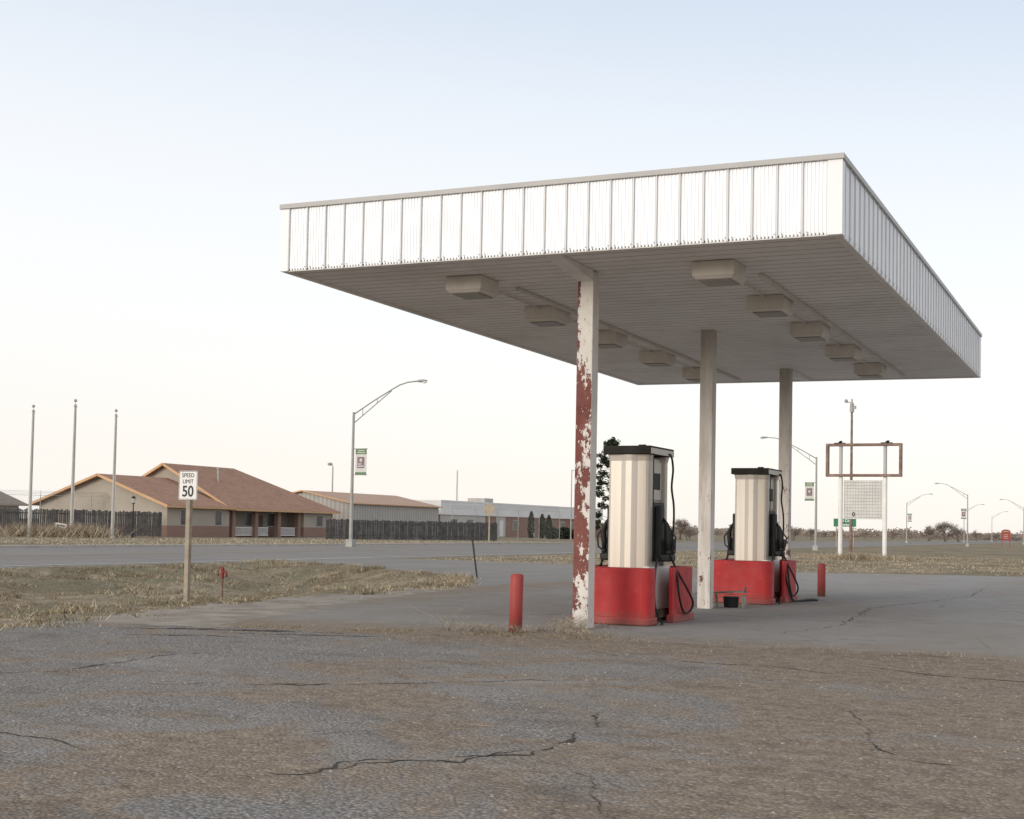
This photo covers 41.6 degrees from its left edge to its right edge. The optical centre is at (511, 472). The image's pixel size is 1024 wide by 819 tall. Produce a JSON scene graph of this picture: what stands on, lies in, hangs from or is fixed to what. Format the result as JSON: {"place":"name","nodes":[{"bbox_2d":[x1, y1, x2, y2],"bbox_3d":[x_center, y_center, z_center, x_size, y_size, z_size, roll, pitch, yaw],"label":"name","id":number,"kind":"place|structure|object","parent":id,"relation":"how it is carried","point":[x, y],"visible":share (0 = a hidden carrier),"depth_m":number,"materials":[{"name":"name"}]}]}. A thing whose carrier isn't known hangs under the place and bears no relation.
{"place":"outdoors","nodes":[
{"label":"outdoors","id":0,"kind":"place"},
{"bbox_2d":[0,492,27,527],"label":"neighbour house","id":1,"kind":"structure","parent":0,"point":[17,504],"depth_m":142.59,"materials":[{"name":"paint"}]},
{"bbox_2d":[0,521,158,537],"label":"tall dry grass","id":2,"kind":"structure","parent":0,"point":[80,531],"depth_m":110.15,"materials":[{"name":"beige plant"}]},
{"bbox_2d":[130,543,365,544],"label":"pavement","id":3,"kind":"structure","parent":0,"point":[173,544],"depth_m":84.77,"materials":[{"name":"concrete"}]},
{"bbox_2d":[0,537,560,544],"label":"verge grass","id":4,"kind":"structure","parent":0,"point":[195,542],"depth_m":102.56,"materials":[{"name":"brown plant"}]},
{"bbox_2d":[278,537,521,542],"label":"side road","id":5,"kind":"structure","parent":0,"point":[402,540],"depth_m":135.79,"materials":[{"name":"grey asphalt"}]},
{"bbox_2d":[283,558,697,585],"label":"driveway","id":6,"kind":"structure","parent":0,"point":[492,573],"depth_m":49.02,"materials":[{"name":"concrete"}]},
{"bbox_2d":[416,498,602,536],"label":"long brick building","id":7,"kind":"structure","parent":0,"point":[445,511],"depth_m":205.27,"materials":[{"name":"paint"}]},
{"bbox_2d":[499,521,502,535],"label":"door","id":8,"kind":"structure","parent":7,"relation":"in","point":[501,522],"depth_m":203.05,"materials":[{"name":"white paint"}]},
{"bbox_2d":[512,520,517,529],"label":"window","id":9,"kind":"structure","parent":7,"relation":"in","point":[514,523],"depth_m":207.46,"materials":[{"name":"glass"}]},
{"bbox_2d":[0,540,1022,567],"bbox_3d":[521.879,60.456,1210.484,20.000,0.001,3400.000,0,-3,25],"label":"road","id":10,"kind":"structure","parent":0,"point":[45,557],"depth_m":68.38,"materials":[{"name":"grey asphalt"}]},
{"bbox_2d":[345,379,426,546],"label":"street lamp","id":11,"kind":"object","parent":10,"relation":"on","point":[360,460],"visible":1,"depth_m":89.84,"materials":[{"name":"grey metal"}]},
{"bbox_2d":[18,542,1012,565],"bbox_3d":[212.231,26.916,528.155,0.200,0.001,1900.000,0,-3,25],"label":"road edge line","id":12,"kind":"object","parent":10,"relation":"on","point":[286,559],"depth_m":53.55,"materials":[{"name":"white paint"}]},
{"bbox_2d":[905,494,932,542],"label":"street lamp","id":13,"kind":"object","parent":10,"relation":"on","point":[909,519],"visible":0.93,"depth_m":245.29,"materials":[{"name":"grey metal"}]},
{"bbox_2d":[0,615,1023,818],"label":"rough asphalt lot","id":14,"kind":"structure","parent":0,"point":[428,747],"depth_m":10.02,"materials":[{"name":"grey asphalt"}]},
{"bbox_2d":[0,518,1023,629],"bbox_3d":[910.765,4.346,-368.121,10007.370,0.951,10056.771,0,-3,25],"label":"ground","id":15,"kind":"structure","parent":0,"point":[996,551],"depth_m":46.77,"materials":[{"name":"brown plant"}]},
{"bbox_2d":[26,405,34,536],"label":"flagpole","id":16,"kind":"object","parent":15,"relation":"on","point":[31,476],"visible":0.91,"depth_m":110.11,"materials":[{"name":"metal"}]},
{"bbox_2d":[0,490,110,526],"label":"wire fence","id":17,"kind":"object","parent":15,"relation":"on","point":[40,492],"visible":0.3,"depth_m":125.98,"materials":[{"name":"metal"}]},
{"bbox_2d":[70,399,77,528],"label":"flagpole","id":18,"kind":"object","parent":15,"relation":"on","point":[73,472],"visible":0.78,"depth_m":115.14,"materials":[{"name":"metal"}]},
{"bbox_2d":[0,508,161,536],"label":"wooden fence","id":19,"kind":"object","parent":15,"relation":"on","point":[16,515],"visible":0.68,"depth_m":120.38,"materials":[{"name":"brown wood"}]},
{"bbox_2d":[109,409,117,537],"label":"flagpole","id":20,"kind":"object","parent":15,"relation":"on","point":[113,485],"visible":0.98,"depth_m":111.02,"materials":[{"name":"metal"}]},
{"bbox_2d":[131,496,135,536],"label":"yard lantern","id":21,"kind":"object","parent":15,"relation":"on","point":[133,498],"visible":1,"depth_m":117.30,"materials":[{"name":"black plastic"}]},
{"bbox_2d":[32,463,340,536],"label":"brick house","id":22,"kind":"structure","parent":15,"relation":"on","point":[230,502],"depth_m":134.27,"materials":[{"name":"beige"}]},
{"bbox_2d":[180,509,185,525],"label":"window","id":23,"kind":"structure","parent":22,"relation":"in","point":[182,511],"depth_m":126.71,"materials":[{"name":"glass"}]},
{"bbox_2d":[214,510,221,525],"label":"window","id":24,"kind":"structure","parent":22,"relation":"in","point":[218,513],"depth_m":131.64,"materials":[{"name":"glass"}]},
{"bbox_2d":[243,512,251,525],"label":"window","id":25,"kind":"structure","parent":22,"relation":"in","point":[247,516],"depth_m":139.55,"materials":[{"name":"glass"}]},
{"bbox_2d":[258,516,262,526],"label":"door","id":26,"kind":"structure","parent":22,"relation":"in","point":[260,518],"depth_m":141.58,"materials":[{"name":"brown paint"}]},
{"bbox_2d":[266,513,273,526],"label":"window","id":27,"kind":"structure","parent":22,"relation":"in","point":[270,516],"depth_m":143.25,"materials":[{"name":"glass"}]},
{"bbox_2d":[316,515,322,526],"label":"window","id":28,"kind":"structure","parent":22,"relation":"in","point":[319,518],"depth_m":147.79,"materials":[{"name":"glass"}]},
{"bbox_2d":[178,471,197,601],"bbox_3d":[-7.058,1.588,29.334,0.500,3.262,0.119,0,-3,25],"label":"speed limit sign","id":29,"kind":"object","parent":15,"relation":"on","point":[188,481],"visible":0.98,"depth_m":29.31,"materials":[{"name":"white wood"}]},
{"bbox_2d":[218,567,227,600],"bbox_3d":[-5.768,2.265,26.806,0.243,0.792,0.073,0,-3,25],"label":"yard hydrant","id":30,"kind":"object","parent":15,"relation":"on","point":[223,572],"visible":0.93,"depth_m":26.79,"materials":[{"name":"red metal"}]},
{"bbox_2d":[51,585,469,626],"bbox_3d":[-2.831,2.592,28.393,3.229,0.008,19.505,0,-2,16],"label":"forecourt apron","id":31,"kind":"object","parent":15,"relation":"on","point":[201,616],"visible":0.77,"depth_m":22.64,"materials":[{"name":"grey concrete"}]},
{"bbox_2d":[328,463,333,491],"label":"flood lamp","id":32,"kind":"object","parent":15,"relation":"on","point":[329,464],"visible":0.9,"depth_m":176.68,"materials":[{"name":"grey metal"}]},
{"bbox_2d":[293,490,442,536],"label":"metal shed","id":33,"kind":"structure","parent":15,"relation":"on","point":[374,507],"depth_m":167.07,"materials":[{"name":"paint"}]},
{"bbox_2d":[325,519,496,540],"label":"wooden fence","id":34,"kind":"object","parent":15,"relation":"on","point":[387,528],"visible":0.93,"depth_m":133.78,"materials":[{"name":"brown wood"}]},
{"bbox_2d":[456,470,457,500],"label":"radio mast","id":35,"kind":"object","parent":15,"relation":"on","point":[457,488],"visible":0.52,"depth_m":599.50,"materials":[{"name":"metal"}]},
{"bbox_2d":[471,535,477,577],"bbox_3d":[-1.103,2.519,39.623,0.257,1.393,0.060,0,-2,17],"label":"leaning post","id":36,"kind":"object","parent":15,"relation":"on","point":[474,556],"visible":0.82,"depth_m":39.60,"materials":[{"name":"black metal"}]},
{"bbox_2d":[484,503,494,542],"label":"road sign back","id":37,"kind":"object","parent":15,"relation":"on","point":[489,509],"visible":0.88,"depth_m":118.22,"materials":[{"name":"beige metal"}]},
{"bbox_2d":[0,540,1000,547],"bbox_3d":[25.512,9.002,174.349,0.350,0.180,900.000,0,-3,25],"label":"kerb","id":38,"kind":"structure","parent":15,"relation":"on","point":[87,546],"depth_m":86.48,"materials":[{"name":"concrete"}]},
{"bbox_2d":[451,505,563,540],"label":"wire fence","id":39,"kind":"object","parent":15,"relation":"on","point":[499,507],"visible":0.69,"depth_m":160.67,"materials":[{"name":"metal"}]},
{"bbox_2d":[527,511,534,537],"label":"cypress shrub","id":40,"kind":"object","parent":15,"relation":"on","point":[531,524],"visible":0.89,"depth_m":193.51,"materials":[{"name":"green plant"}]},
{"bbox_2d":[538,514,545,537],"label":"cypress shrub","id":41,"kind":"object","parent":15,"relation":"on","point":[541,528],"visible":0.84,"depth_m":196.99,"materials":[{"name":"green plant"}]},
{"bbox_2d":[545,515,552,535],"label":"cypress shrub","id":42,"kind":"object","parent":15,"relation":"on","point":[548,519],"visible":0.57,"depth_m":199.39,"materials":[{"name":"green plant"}]},
{"bbox_2d":[544,527,558,538],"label":"round shrub","id":43,"kind":"object","parent":15,"relation":"on","point":[555,533],"visible":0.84,"depth_m":184.92,"materials":[{"name":"green plant"}]},
{"bbox_2d":[557,527,573,538],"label":"round shrub","id":44,"kind":"object","parent":15,"relation":"on","point":[565,532],"visible":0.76,"depth_m":188.78,"materials":[{"name":"green plant"}]},
{"bbox_2d":[570,470,573,539],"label":"utility pole","id":45,"kind":"object","parent":15,"relation":"on","point":[571,506],"visible":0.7,"depth_m":172.62,"materials":[{"name":"grey metal"}]},
{"bbox_2d":[595,437,620,530],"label":"pine tree","id":46,"kind":"object","parent":15,"relation":"on","point":[605,460],"visible":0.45,"depth_m":114.80,"materials":[{"name":"green plant"}]},
{"bbox_2d":[218,571,1023,660],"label":"forecourt","id":47,"kind":"structure","parent":15,"relation":"on","point":[978,616],"depth_m":23.15,"materials":[{"name":"concrete"}]},
{"bbox_2d":[408,604,623,636],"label":"dry weeds","id":48,"kind":"object","parent":47,"relation":"on","point":[571,623],"visible":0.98,"depth_m":19.17,"materials":[{"name":"beige plant"}]},
{"bbox_2d":[509,574,523,632],"bbox_3d":[0.060,1.876,19.100,0.196,0.891,0.186,0,-3,25],"label":"bollard","id":49,"kind":"object","parent":47,"relation":"on","point":[516,600],"visible":0.89,"depth_m":19.02,"materials":[{"name":"red metal"}]},
{"bbox_2d":[571,566,656,625],"bbox_3d":[1.602,1.933,21.227,1.360,0.890,0.440,0,-3,25],"label":"pump guard","id":50,"kind":"object","parent":47,"relation":"on","point":[624,596],"visible":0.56,"depth_m":20.96,"materials":[{"name":"red paint"}]},
{"bbox_2d":[238,624,1022,661],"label":"crack weeds","id":51,"kind":"object","parent":47,"relation":"on","point":[377,628],"visible":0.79,"depth_m":18.59,"materials":[{"name":"brown plant"}]},
{"bbox_2d":[280,152,981,627],"bbox_3d":[3.767,-0.598,26.628,8.770,6.490,16.550,0,-3,25],"label":"gas station canopy","id":52,"kind":"object","parent":47,"relation":"on","point":[786,272],"visible":0.99,"depth_m":20.75,"materials":[{"name":"white metal"}]},
{"bbox_2d":[595,564,693,622],"bbox_3d":[2.212,1.998,22.530,1.460,0.890,1.280,0,-3,25],"label":"pump guard","id":53,"kind":"object","parent":47,"relation":"on","point":[674,613],"visible":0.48,"depth_m":22.04,"materials":[{"name":"red paint"}]},
{"bbox_2d":[597,444,693,624],"bbox_3d":[2.011,0.975,22.054,1.638,2.865,1.503,0,-3,25],"label":"fuel pump","id":54,"kind":"object","parent":47,"relation":"on","point":[635,531],"visible":0.84,"depth_m":21.80,"materials":[{"name":"beige metal"}]},
{"bbox_2d":[695,587,746,607],"bbox_3d":[4.121,2.430,26.467,1.000,0.422,0.280,0,-3,25],"label":"bench frame","id":55,"kind":"object","parent":47,"relation":"on","point":[743,601],"visible":0.75,"depth_m":26.32,"materials":[{"name":"metal"}]},
{"bbox_2d":[723,594,738,607],"bbox_3d":[4.307,2.511,26.486,0.330,0.265,0.330,0,-3,25],"label":"bucket","id":56,"kind":"object","parent":47,"relation":"on","point":[731,601],"visible":1,"depth_m":26.37,"materials":[{"name":"black plastic"}]},
{"bbox_2d":[713,560,775,604],"bbox_3d":[4.779,2.269,28.013,1.360,0.890,0.440,0,-3,25],"label":"pump guard","id":57,"kind":"object","parent":47,"relation":"on","point":[756,578],"visible":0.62,"depth_m":27.78,"materials":[{"name":"red paint"}]},
{"bbox_2d":[721,559,797,602],"bbox_3d":[5.389,2.333,29.315,1.460,0.890,1.280,0,-3,25],"label":"pump guard","id":58,"kind":"object","parent":47,"relation":"on","point":[783,596],"visible":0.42,"depth_m":29.01,"materials":[{"name":"red paint"}]},
{"bbox_2d":[724,467,817,603],"bbox_3d":[5.471,1.333,29.134,1.901,2.875,2.278,0,-3,25],"label":"fuel pump","id":59,"kind":"object","parent":47,"relation":"on","point":[756,533],"visible":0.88,"depth_m":28.58,"materials":[{"name":"beige metal"}]},
{"bbox_2d":[817,563,825,596],"bbox_3d":[7.320,2.553,31.860,0.186,0.830,0.186,0,-3,25],"label":"bollard","id":60,"kind":"object","parent":47,"relation":"on","point":[821,583],"visible":0.9,"depth_m":31.78,"materials":[{"name":"red metal"}]},
{"bbox_2d":[671,518,694,539],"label":"bare tree","id":61,"kind":"object","parent":15,"relation":"on","point":[679,524],"visible":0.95,"depth_m":209.21,"materials":[{"name":"brown plant"}]},
{"bbox_2d":[678,525,696,539],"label":"bare tree","id":62,"kind":"object","parent":15,"relation":"on","point":[689,535],"visible":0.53,"depth_m":213.56,"materials":[{"name":"brown plant"}]},
{"bbox_2d":[760,436,818,550],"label":"street lamp","id":63,"kind":"object","parent":15,"relation":"on","point":[809,491],"visible":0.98,"depth_m":116.93,"materials":[{"name":"grey metal"}]},
{"bbox_2d":[791,526,801,540],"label":"bare tree","id":64,"kind":"object","parent":15,"relation":"on","point":[796,532],"visible":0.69,"depth_m":259.12,"materials":[{"name":"brown plant"}]},
{"bbox_2d":[804,527,818,539],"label":"bare tree","id":65,"kind":"object","parent":15,"relation":"on","point":[811,532],"visible":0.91,"depth_m":299.48,"materials":[{"name":"brown plant"}]},
{"bbox_2d":[833,518,856,546],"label":"green direction sign","id":66,"kind":"object","parent":15,"relation":"on","point":[845,522],"visible":0.66,"depth_m":150.00,"materials":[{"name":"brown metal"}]},
{"bbox_2d":[670,525,1022,540],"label":"distant tree line","id":67,"kind":"object","parent":15,"relation":"on","point":[901,533],"visible":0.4,"depth_m":528.02,"materials":[{"name":"brown plant"}]},
{"bbox_2d":[844,399,855,552],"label":"camera pole","id":68,"kind":"object","parent":15,"relation":"on","point":[852,407],"visible":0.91,"depth_m":105.13,"materials":[{"name":"brown metal"}]},
{"bbox_2d":[859,530,868,537],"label":"bare tree","id":69,"kind":"object","parent":15,"relation":"on","point":[863,533],"visible":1,"depth_m":399.49,"materials":[{"name":"brown plant"}]},
{"bbox_2d":[826,440,902,558],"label":"empty sign frame","id":70,"kind":"object","parent":15,"relation":"on","point":[862,499],"visible":0.97,"depth_m":72.69,"materials":[{"name":"white metal"}]},
{"bbox_2d":[887,530,898,538],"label":"bare tree","id":71,"kind":"object","parent":15,"relation":"on","point":[894,533],"visible":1,"depth_m":418.69,"materials":[{"name":"brown plant"}]},
{"bbox_2d":[792,551,1002,563],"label":"sign base weeds","id":72,"kind":"object","parent":15,"relation":"on","point":[883,557],"visible":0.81,"depth_m":71.70,"materials":[{"name":"beige plant"}]},
{"bbox_2d":[919,526,938,540],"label":"bare tree","id":73,"kind":"object","parent":15,"relation":"on","point":[929,532],"visible":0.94,"depth_m":334.16,"materials":[{"name":"brown plant"}]},
{"bbox_2d":[933,519,963,541],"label":"bare tree","id":74,"kind":"object","parent":15,"relation":"on","point":[940,527],"visible":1,"depth_m":328.10,"materials":[{"name":"brown plant"}]},
{"bbox_2d":[935,483,968,546],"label":"street lamp","id":75,"kind":"object","parent":15,"relation":"on","point":[963,513],"visible":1,"depth_m":191.65,"materials":[{"name":"grey metal"}]},
{"bbox_2d":[945,527,966,541],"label":"bare tree","id":76,"kind":"object","parent":15,"relation":"on","point":[955,534],"visible":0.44,"depth_m":339.08,"materials":[{"name":"brown plant"}]},
{"bbox_2d":[971,530,984,539],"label":"bare tree","id":77,"kind":"object","parent":15,"relation":"on","point":[975,534],"visible":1,"depth_m":419.13,"materials":[{"name":"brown plant"}]},
{"bbox_2d":[991,533,1000,540],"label":"bare tree","id":78,"kind":"object","parent":15,"relation":"on","point":[995,535],"visible":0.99,"depth_m":428.84,"materials":[{"name":"brown plant"}]},
{"bbox_2d":[1001,529,1010,546],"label":"church sign","id":79,"kind":"object","parent":15,"relation":"on","point":[1005,534],"visible":0.96,"depth_m":199.50,"materials":[{"name":"metal"}]},
{"bbox_2d":[1000,499,1023,544],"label":"street lamp","id":80,"kind":"object","parent":15,"relation":"on","point":[1023,520],"visible":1,"depth_m":267.88,"materials":[{"name":"grey metal"}]},
{"bbox_2d":[0,0,1023,533],"label":"sky","id":81,"kind":"structure","parent":0,"point":[151,151],"materials":[{"name":"white"}]},
{"bbox_2d":[426,551,1023,575],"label":"field grass","id":82,"kind":"structure","parent":0,"point":[813,564],"depth_m":63.50,"materials":[{"name":"brown plant"}]}
]}

